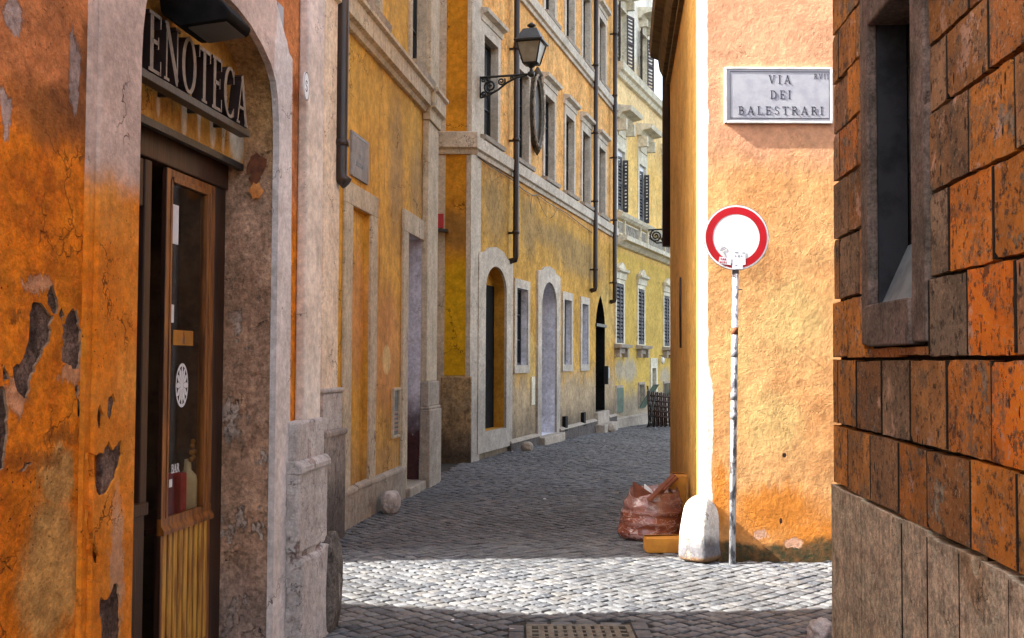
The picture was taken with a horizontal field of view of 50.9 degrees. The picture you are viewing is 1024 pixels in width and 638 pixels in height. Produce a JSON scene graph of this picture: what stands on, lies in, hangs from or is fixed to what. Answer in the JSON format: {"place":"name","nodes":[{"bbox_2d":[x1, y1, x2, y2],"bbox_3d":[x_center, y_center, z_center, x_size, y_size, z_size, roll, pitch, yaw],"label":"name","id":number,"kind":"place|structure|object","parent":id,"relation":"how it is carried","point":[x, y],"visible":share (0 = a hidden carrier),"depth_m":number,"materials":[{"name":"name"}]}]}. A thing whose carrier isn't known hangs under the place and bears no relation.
{"place":"outdoors","nodes":[
{"label":"outdoors","id":0,"kind":"place"},
{"bbox_2d":[323,424,831,637],"bbox_3d":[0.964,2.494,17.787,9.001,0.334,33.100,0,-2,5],"label":"cobble paving","id":1,"kind":"structure","parent":0,"point":[429,548],"depth_m":8.62,"materials":[{"name":"grey stone"}]},
{"bbox_2d":[0,0,330,637],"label":"wine shop building","id":2,"kind":"structure","parent":1,"relation":"on","point":[108,158],"depth_m":5.12,"materials":[{"name":"orange paint"}]},
{"bbox_2d":[131,157,151,637],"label":"door leaf","id":3,"kind":"structure","parent":2,"relation":"in","point":[141,412],"depth_m":4.93,"materials":[{"name":"brown wood"}]},
{"bbox_2d":[171,304,173,322],"bbox_3d":[-1.655,-0.027,5.233,0.003,0.088,0.038,0,-2,7],"label":"price label","id":4,"kind":"object","parent":2,"relation":"attached to","point":[172,313],"visible":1,"depth_m":5.24,"materials":[{"name":"white paper"}]},
{"bbox_2d":[171,463,179,472],"bbox_3d":[-1.650,0.732,5.273,0.005,0.044,0.085,0,-2,7],"label":"bar lettering","id":5,"kind":"object","parent":2,"relation":"attached to","point":[174,468],"visible":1,"depth_m":5.27},
{"bbox_2d":[173,204,178,244],"bbox_3d":[-1.650,-0.463,5.267,0.004,0.192,0.077,0,-2,7],"label":"paper notice","id":6,"kind":"object","parent":2,"relation":"attached to","point":[175,222],"visible":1,"depth_m":5.27,"materials":[{"name":"white paper"}]},
{"bbox_2d":[168,472,186,515],"bbox_3d":[-1.705,0.890,5.460,0.080,0.218,0.070,0,-2,7],"label":"wine box","id":7,"kind":"object","parent":2,"relation":"on","point":[177,497],"visible":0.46,"depth_m":5.43,"materials":[{"name":"red cardboard"}]},
{"bbox_2d":[176,363,187,406],"bbox_3d":[-1.642,0.330,5.352,0.001,0.220,0.147,0,-2,7],"label":"window sticker","id":8,"kind":"object","parent":2,"relation":"attached to","point":[181,383],"depth_m":5.35,"materials":[{"name":"white paper"}]},
{"bbox_2d":[173,330,192,345],"bbox_3d":[-1.639,0.094,5.362,0.006,0.074,0.234,0,-2,7],"label":"wooden plaque","id":9,"kind":"object","parent":2,"relation":"attached to","point":[181,337],"visible":1,"depth_m":5.35,"materials":[{"name":"wood"}]},
{"bbox_2d":[152,167,214,637],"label":"door leaf","id":10,"kind":"structure","parent":2,"relation":"in","point":[181,539],"depth_m":5.38,"materials":[{"name":"brown wood"}]},
{"bbox_2d":[182,459,196,509],"bbox_3d":[-1.682,0.863,5.569,0.098,0.272,0.100,0,-2,7],"label":"wine bottle","id":11,"kind":"object","parent":2,"relation":"in","point":[191,493],"visible":0.59,"depth_m":5.54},
{"bbox_2d":[188,439,196,461],"bbox_3d":[-1.659,0.682,5.587,0.026,0.119,0.067,0,-2,7],"label":"grape ornament","id":12,"kind":"object","parent":2,"relation":"hanging from","point":[192,452],"visible":1,"depth_m":5.58,"materials":[{"name":"wood"}]},
{"bbox_2d":[142,9,249,137],"bbox_3d":[-1.528,-1.146,5.011,0.114,0.306,1.448,0,-2,7],"label":"shop sign","id":13,"kind":"object","parent":2,"relation":"attached to","point":[178,69],"visible":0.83,"depth_m":4.99,"materials":[{"name":"black metal"}]},
{"bbox_2d":[160,0,250,42],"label":"floodlight","id":14,"kind":"object","parent":2,"relation":"attached to","point":[207,21],"visible":1,"depth_m":4.77,"materials":[{"name":"paint"}]},
{"bbox_2d":[277,2,283,26],"bbox_3d":[-1.292,-1.633,5.977,0.015,0.227,0.096,0,-2,7],"label":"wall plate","id":15,"kind":"object","parent":2,"relation":"attached to","point":[281,9],"depth_m":5.99,"materials":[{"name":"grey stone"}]},
{"bbox_2d":[303,72,308,100],"bbox_3d":[-1.200,-1.356,6.268,0.010,0.170,0.102,0,-2,7],"label":"house number","id":16,"kind":"object","parent":2,"relation":"attached to","point":[306,86],"visible":1,"depth_m":6.26,"materials":[{"name":"white ceramic"}]},
{"bbox_2d":[322,531,342,632],"bbox_3d":[-1.162,1.621,6.611,0.204,0.626,0.302,0,-2,7],"label":"guard stone","id":17,"kind":"object","parent":1,"relation":"on","point":[334,582],"visible":0.45,"depth_m":6.54,"materials":[{"name":"grey stone"}]},
{"bbox_2d":[320,0,448,538],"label":"ochre corner house","id":18,"kind":"structure","parent":1,"relation":"on","point":[386,98],"depth_m":11.84,"materials":[{"name":"paint"}]},
{"bbox_2d":[349,130,368,184],"bbox_3d":[-1.561,-1.647,11.014,0.030,0.450,0.642,0,-2,7],"label":"marble plaque","id":19,"kind":"object","parent":18,"relation":"attached to","point":[359,160],"visible":1,"depth_m":10.97,"materials":[{"name":"grey stone"}]},
{"bbox_2d":[366,0,392,32],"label":"window","id":20,"kind":"structure","parent":18,"relation":"in","point":[378,9],"depth_m":11.57,"materials":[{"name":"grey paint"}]},
{"bbox_2d":[391,387,400,438],"bbox_3d":[-1.357,1.094,12.568,0.037,0.581,0.338,0,-2,7],"label":"intercom panel","id":21,"kind":"object","parent":18,"relation":"attached to","point":[395,410],"visible":1,"depth_m":12.57,"materials":[{"name":"grey paint"}]},
{"bbox_2d":[408,0,435,86],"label":"window","id":22,"kind":"structure","parent":18,"relation":"in","point":[412,4],"depth_m":14.17,"materials":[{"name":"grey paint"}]},
{"bbox_2d":[380,490,400,513],"bbox_3d":[-1.312,1.990,11.652,0.177,0.263,0.442,0,-2,7],"label":"guard stone","id":23,"kind":"object","parent":1,"relation":"on","point":[390,501],"visible":0.96,"depth_m":11.50,"materials":[{"name":"stone"}]},
{"bbox_2d":[521,441,532,450],"bbox_3d":[0.275,2.332,19.629,0.225,0.199,0.231,0,-2,0],"label":"guard stone","id":24,"kind":"object","parent":1,"relation":"on","point":[526,446],"visible":0.95,"depth_m":19.54,"materials":[{"name":"stone"}]},
{"bbox_2d":[437,0,618,463],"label":"long apricot house","id":25,"kind":"structure","parent":1,"relation":"on","point":[525,294],"depth_m":20.84,"materials":[{"name":"paint"}]},
{"bbox_2d":[438,214,448,232],"bbox_3d":[-1.172,-1.554,17.392,0.281,0.300,0.200,0,-2,0],"label":"red shop box","id":26,"kind":"object","parent":25,"relation":"attached to","point":[440,220],"visible":0.64,"depth_m":17.39,"materials":[{"name":"red metal"}]},
{"bbox_2d":[485,273,493,428],"bbox_3d":[-0.520,0.520,18.823,0.070,2.900,1.250,0,-2,16],"label":"door","id":27,"kind":"structure","parent":25,"relation":"in","point":[489,387],"depth_m":19.15,"materials":[{"name":"paint"}]},
{"bbox_2d":[481,6,508,151],"bbox_3d":[-0.385,-4.111,18.610,0.320,2.240,1.220,0,-2,16],"label":"window","id":28,"kind":"structure","parent":25,"relation":"in","point":[493,28],"depth_m":18.84,"materials":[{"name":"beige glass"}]},
{"bbox_2d":[480,22,548,98],"bbox_3d":[-0.001,-4.289,17.839,1.144,1.216,0.478,0,-2,16],"label":"street lantern","id":29,"kind":"object","parent":25,"relation":"attached to","point":[532,43],"visible":1,"depth_m":17.65,"materials":[{"name":"black paint"}]},
{"bbox_2d":[513,278,529,372],"bbox_3d":[0.115,0.142,20.493,0.192,1.770,1.080,0,-2,16],"label":"window","id":30,"kind":"structure","parent":25,"relation":"in","point":[518,283],"depth_m":20.74,"materials":[{"name":"grey stone"}]},
{"bbox_2d":[519,58,535,171],"bbox_3d":[0.193,-4.031,20.616,0.320,2.240,1.220,0,-2,16],"label":"window","id":31,"kind":"structure","parent":25,"relation":"in","point":[523,68],"depth_m":20.99,"materials":[{"name":"beige stone"}]},
{"bbox_2d":[530,377,534,404],"bbox_3d":[0.410,1.415,21.213,0.030,0.554,0.245,0,-2,16],"label":"meter cover","id":32,"kind":"object","parent":25,"relation":"attached to","point":[532,399],"visible":1,"depth_m":21.14,"materials":[{"name":"white metal"}]},
{"bbox_2d":[478,157,591,232],"bbox_3d":[0.710,-2.262,22.215,0.030,0.496,9.221,0,-2,16],"label":"wall cable","id":33,"kind":"object","parent":25,"relation":"attached to","point":[533,195],"depth_m":21.26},
{"bbox_2d":[530,67,545,154],"bbox_3d":[0.505,-4.141,21.419,0.240,1.774,0.864,0,-2,16],"label":"oval medallion","id":34,"kind":"object","parent":25,"relation":"attached to","point":[537,110],"visible":1,"depth_m":21.48,"materials":[{"name":"brown metal"}]},
{"bbox_2d":[541,71,562,188],"bbox_3d":[0.775,-3.950,22.643,0.320,2.240,1.220,0,-2,16],"label":"window","id":35,"kind":"structure","parent":25,"relation":"in","point":[551,87],"depth_m":22.93,"materials":[{"name":"beige stone"}]},
{"bbox_2d":[543,0,561,29],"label":"window","id":36,"kind":"structure","parent":25,"relation":"in","point":[545,2],"depth_m":23.09,"materials":[{"name":"beige stone"}]},
{"bbox_2d":[562,291,572,371],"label":"window","id":37,"kind":"structure","parent":25,"relation":"in","point":[565,295],"depth_m":24.27,"materials":[{"name":"grey stone"}]},
{"bbox_2d":[563,93,581,200],"bbox_3d":[1.299,-3.877,24.468,0.320,2.240,1.220,0,-2,16],"label":"window","id":38,"kind":"structure","parent":25,"relation":"in","point":[571,106],"depth_m":24.60,"materials":[{"name":"beige stone"}]},
{"bbox_2d":[564,0,580,53],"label":"window","id":39,"kind":"structure","parent":25,"relation":"in","point":[566,2],"depth_m":24.97,"materials":[{"name":"beige stone"}]},
{"bbox_2d":[580,296,589,370],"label":"window","id":40,"kind":"structure","parent":25,"relation":"in","point":[583,300],"depth_m":25.90,"materials":[{"name":"grey stone"}]},
{"bbox_2d":[580,111,595,210],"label":"window","id":41,"kind":"structure","parent":25,"relation":"in","point":[587,122],"depth_m":26.16,"materials":[{"name":"beige stone"}]},
{"bbox_2d":[581,0,594,72],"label":"window","id":42,"kind":"structure","parent":25,"relation":"in","point":[589,62],"depth_m":26.67,"materials":[{"name":"beige stone"}]},
{"bbox_2d":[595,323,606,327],"bbox_3d":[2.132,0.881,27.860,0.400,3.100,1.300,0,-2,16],"label":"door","id":43,"kind":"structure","parent":25,"relation":"in","point":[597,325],"depth_m":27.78,"materials":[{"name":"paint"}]},
{"bbox_2d":[598,129,611,220],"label":"window","id":44,"kind":"structure","parent":25,"relation":"in","point":[603,138],"depth_m":28.37,"materials":[{"name":"beige stone"}]},
{"bbox_2d":[598,0,611,91],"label":"window","id":45,"kind":"structure","parent":25,"relation":"in","point":[604,12],"depth_m":28.24,"materials":[{"name":"beige stone"}]},
{"bbox_2d":[604,366,608,383],"bbox_3d":[2.485,1.476,28.243,0.140,0.480,0.100,0,-2,16],"label":"entry lamp","id":46,"kind":"object","parent":25,"relation":"attached to","point":[606,374],"visible":1,"depth_m":28.20,"materials":[{"name":"white paint"}]},
{"bbox_2d":[526,624,634,637],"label":"drain grating","id":47,"kind":"object","parent":1,"relation":"on","point":[575,631],"visible":1,"depth_m":6.57,"materials":[{"name":"metal"}]},
{"bbox_2d":[606,423,615,431],"bbox_3d":[2.483,2.761,27.313,0.307,0.246,0.301,0,-2,0],"label":"guard stone","id":48,"kind":"object","parent":1,"relation":"on","point":[611,427],"visible":0.73,"depth_m":27.19,"materials":[{"name":"stone"}]},
{"bbox_2d":[614,0,669,427],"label":"yellow house","id":49,"kind":"structure","parent":1,"relation":"on","point":[642,325],"depth_m":32.26,"materials":[{"name":"paint"}]},
{"bbox_2d":[615,385,623,412],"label":"cellar window","id":50,"kind":"structure","parent":49,"relation":"in","point":[619,389],"depth_m":30.02,"materials":[{"name":"stone"}]},
{"bbox_2d":[614,262,632,356],"bbox_3d":[3.056,-0.258,30.240,0.400,2.670,1.200,-1,-2,21],"label":"window","id":51,"kind":"structure","parent":49,"relation":"in","point":[620,347],"depth_m":30.22,"materials":[{"name":"white stone"}]},
{"bbox_2d":[617,0,637,70],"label":"window","id":52,"kind":"structure","parent":49,"relation":"in","point":[627,6],"depth_m":31.15,"materials":[{"name":"grey stone"}]},
{"bbox_2d":[617,104,642,212],"bbox_3d":[3.245,-4.457,30.453,0.660,3.020,1.380,-1,-2,21],"label":"window","id":53,"kind":"structure","parent":49,"relation":"in","point":[626,114],"depth_m":30.42,"materials":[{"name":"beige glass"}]},
{"bbox_2d":[636,270,652,357],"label":"window","id":54,"kind":"structure","parent":49,"relation":"in","point":[641,278],"depth_m":32.51,"materials":[{"name":"white stone"}]},
{"bbox_2d":[638,7,653,91],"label":"window","id":55,"kind":"structure","parent":49,"relation":"in","point":[644,13],"depth_m":32.71,"materials":[{"name":"beige stone"}]},
{"bbox_2d":[638,382,658,408],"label":"cellar window","id":56,"kind":"structure","parent":49,"relation":"in","point":[654,387],"depth_m":32.41,"materials":[{"name":"stone"}]},
{"bbox_2d":[636,122,661,222],"bbox_3d":[4.140,-4.361,32.828,0.660,3.020,1.460,-1,-2,21],"label":"window","id":57,"kind":"structure","parent":49,"relation":"in","point":[646,133],"depth_m":32.66,"materials":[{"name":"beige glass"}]},
{"bbox_2d":[650,358,657,414],"bbox_3d":[4.499,2.411,34.070,0.032,2.344,0.949,-1,-2,21],"label":"doorway","id":58,"kind":"structure","parent":49,"relation":"in","point":[653,361],"depth_m":34.22,"materials":[{"name":"white stone"}]},
{"bbox_2d":[662,278,669,357],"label":"window","id":59,"kind":"structure","parent":49,"relation":"in","point":[666,284],"depth_m":35.75,"materials":[{"name":"white stone"}]},
{"bbox_2d":[663,381,669,395],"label":"cellar window","id":60,"kind":"structure","parent":49,"relation":"in","point":[664,382],"depth_m":35.48,"materials":[{"name":"stone"}]},
{"bbox_2d":[617,481,682,540],"bbox_3d":[1.292,1.775,10.034,0.617,0.536,0.453,0,-2,0],"label":"rubbish bag","id":61,"kind":"object","parent":1,"relation":"on","point":[660,513],"visible":0.92,"depth_m":9.87,"materials":[{"name":"brown plastic"}]},
{"bbox_2d":[647,473,675,501],"bbox_3d":[1.366,1.539,9.828,0.338,0.238,0.151,1,-2,-21],"label":"thin board","id":62,"kind":"object","parent":61,"relation":"in","point":[661,487],"visible":1,"depth_m":9.79,"materials":[{"name":"brown wood"}]},
{"bbox_2d":[663,477,678,491],"bbox_3d":[1.415,1.586,10.027,0.342,0.222,0.152,1,-2,-21],"label":"thin board","id":63,"kind":"object","parent":61,"relation":"in","point":[670,483],"visible":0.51,"depth_m":9.99,"materials":[{"name":"brown wood"}]},
{"bbox_2d":[647,386,669,427],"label":"iron railing","id":64,"kind":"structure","parent":1,"relation":"on","point":[656,403],"depth_m":30.57,"materials":[{"name":"metal"}]},
{"bbox_2d":[643,535,678,552],"bbox_3d":[1.338,1.948,9.364,0.360,0.139,0.200,0,-2,-3],"label":"flat carton","id":65,"kind":"object","parent":1,"relation":"on","point":[660,543],"visible":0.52,"depth_m":9.26,"materials":[{"name":"cardboard"}]},
{"bbox_2d":[669,472,686,517],"bbox_3d":[1.551,1.741,10.158,0.150,0.579,0.200,5,-2,6],"label":"tilted carton","id":66,"kind":"object","parent":1,"relation":"on","point":[681,482],"visible":0.3,"depth_m":10.06,"materials":[{"name":"cardboard"}]},
{"bbox_2d":[679,495,720,562],"bbox_3d":[1.571,1.738,8.966,0.301,0.549,0.345,-1,-3,38],"label":"guard stone","id":67,"kind":"object","parent":1,"relation":"on","point":[699,535],"visible":1,"depth_m":8.84,"materials":[{"name":"white stone"}]},
{"bbox_2d":[703,205,768,564],"bbox_3d":[1.833,0.540,8.817,0.539,2.957,0.076,0,-2,0],"label":"traffic sign","id":68,"kind":"object","parent":1,"relation":"on","point":[730,229],"visible":0.96,"depth_m":8.82,"materials":[{"name":"metal"}]},
{"bbox_2d":[719,257,730,264],"bbox_3d":[1.746,-0.476,8.814,0.107,0.069,0.001,0,-2,0],"label":"red sticker","id":69,"kind":"object","parent":68,"relation":"attached to","point":[724,260],"visible":1,"depth_m":8.81,"materials":[{"name":"paper"}]},
{"bbox_2d":[729,252,745,268],"bbox_3d":[1.848,-0.481,8.816,0.135,0.145,0.001,0,-2,0],"label":"white sticker","id":70,"kind":"object","parent":68,"relation":"attached to","point":[738,260],"visible":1,"depth_m":8.82,"materials":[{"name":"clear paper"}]},
{"bbox_2d":[649,0,840,561],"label":"orange corner house","id":71,"kind":"structure","parent":1,"relation":"on","point":[779,179],"depth_m":9.04,"materials":[{"name":"paint"}]},
{"bbox_2d":[648,229,661,243],"bbox_3d":[1.974,-1.128,14.628,0.252,0.209,0.024,0,-2,6],"label":"lamp bracket","id":72,"kind":"object","parent":71,"relation":"attached to","point":[653,235],"visible":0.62,"depth_m":14.62,"materials":[{"name":"black metal"}]},
{"bbox_2d":[724,67,832,123],"bbox_3d":[2.244,-1.883,9.065,0.907,0.475,0.040,0,-2,0],"label":"street name plate","id":73,"kind":"object","parent":71,"relation":"attached to","point":[778,95],"visible":1,"depth_m":9.05,"materials":[{"name":"grey stone"}]},
{"bbox_2d":[806,617,831,637],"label":"corner rubble stone","id":74,"kind":"object","parent":1,"relation":"on","point":[820,627],"visible":0.81,"depth_m":6.27,"materials":[{"name":"stone"}]},
{"bbox_2d":[831,0,1023,637],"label":"tufa block building","id":75,"kind":"structure","parent":1,"relation":"on","point":[927,500],"depth_m":4.31,"materials":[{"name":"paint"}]},
{"bbox_2d":[860,0,939,346],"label":"window","id":76,"kind":"structure","parent":75,"relation":"in","point":[897,192],"depth_m":5.19,"materials":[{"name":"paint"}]},
{"bbox_2d":[654,59,661,99],"label":"sky","id":77,"kind":"structure","parent":0,"point":[657,75],"materials":[{"name":"white"}]}
]}

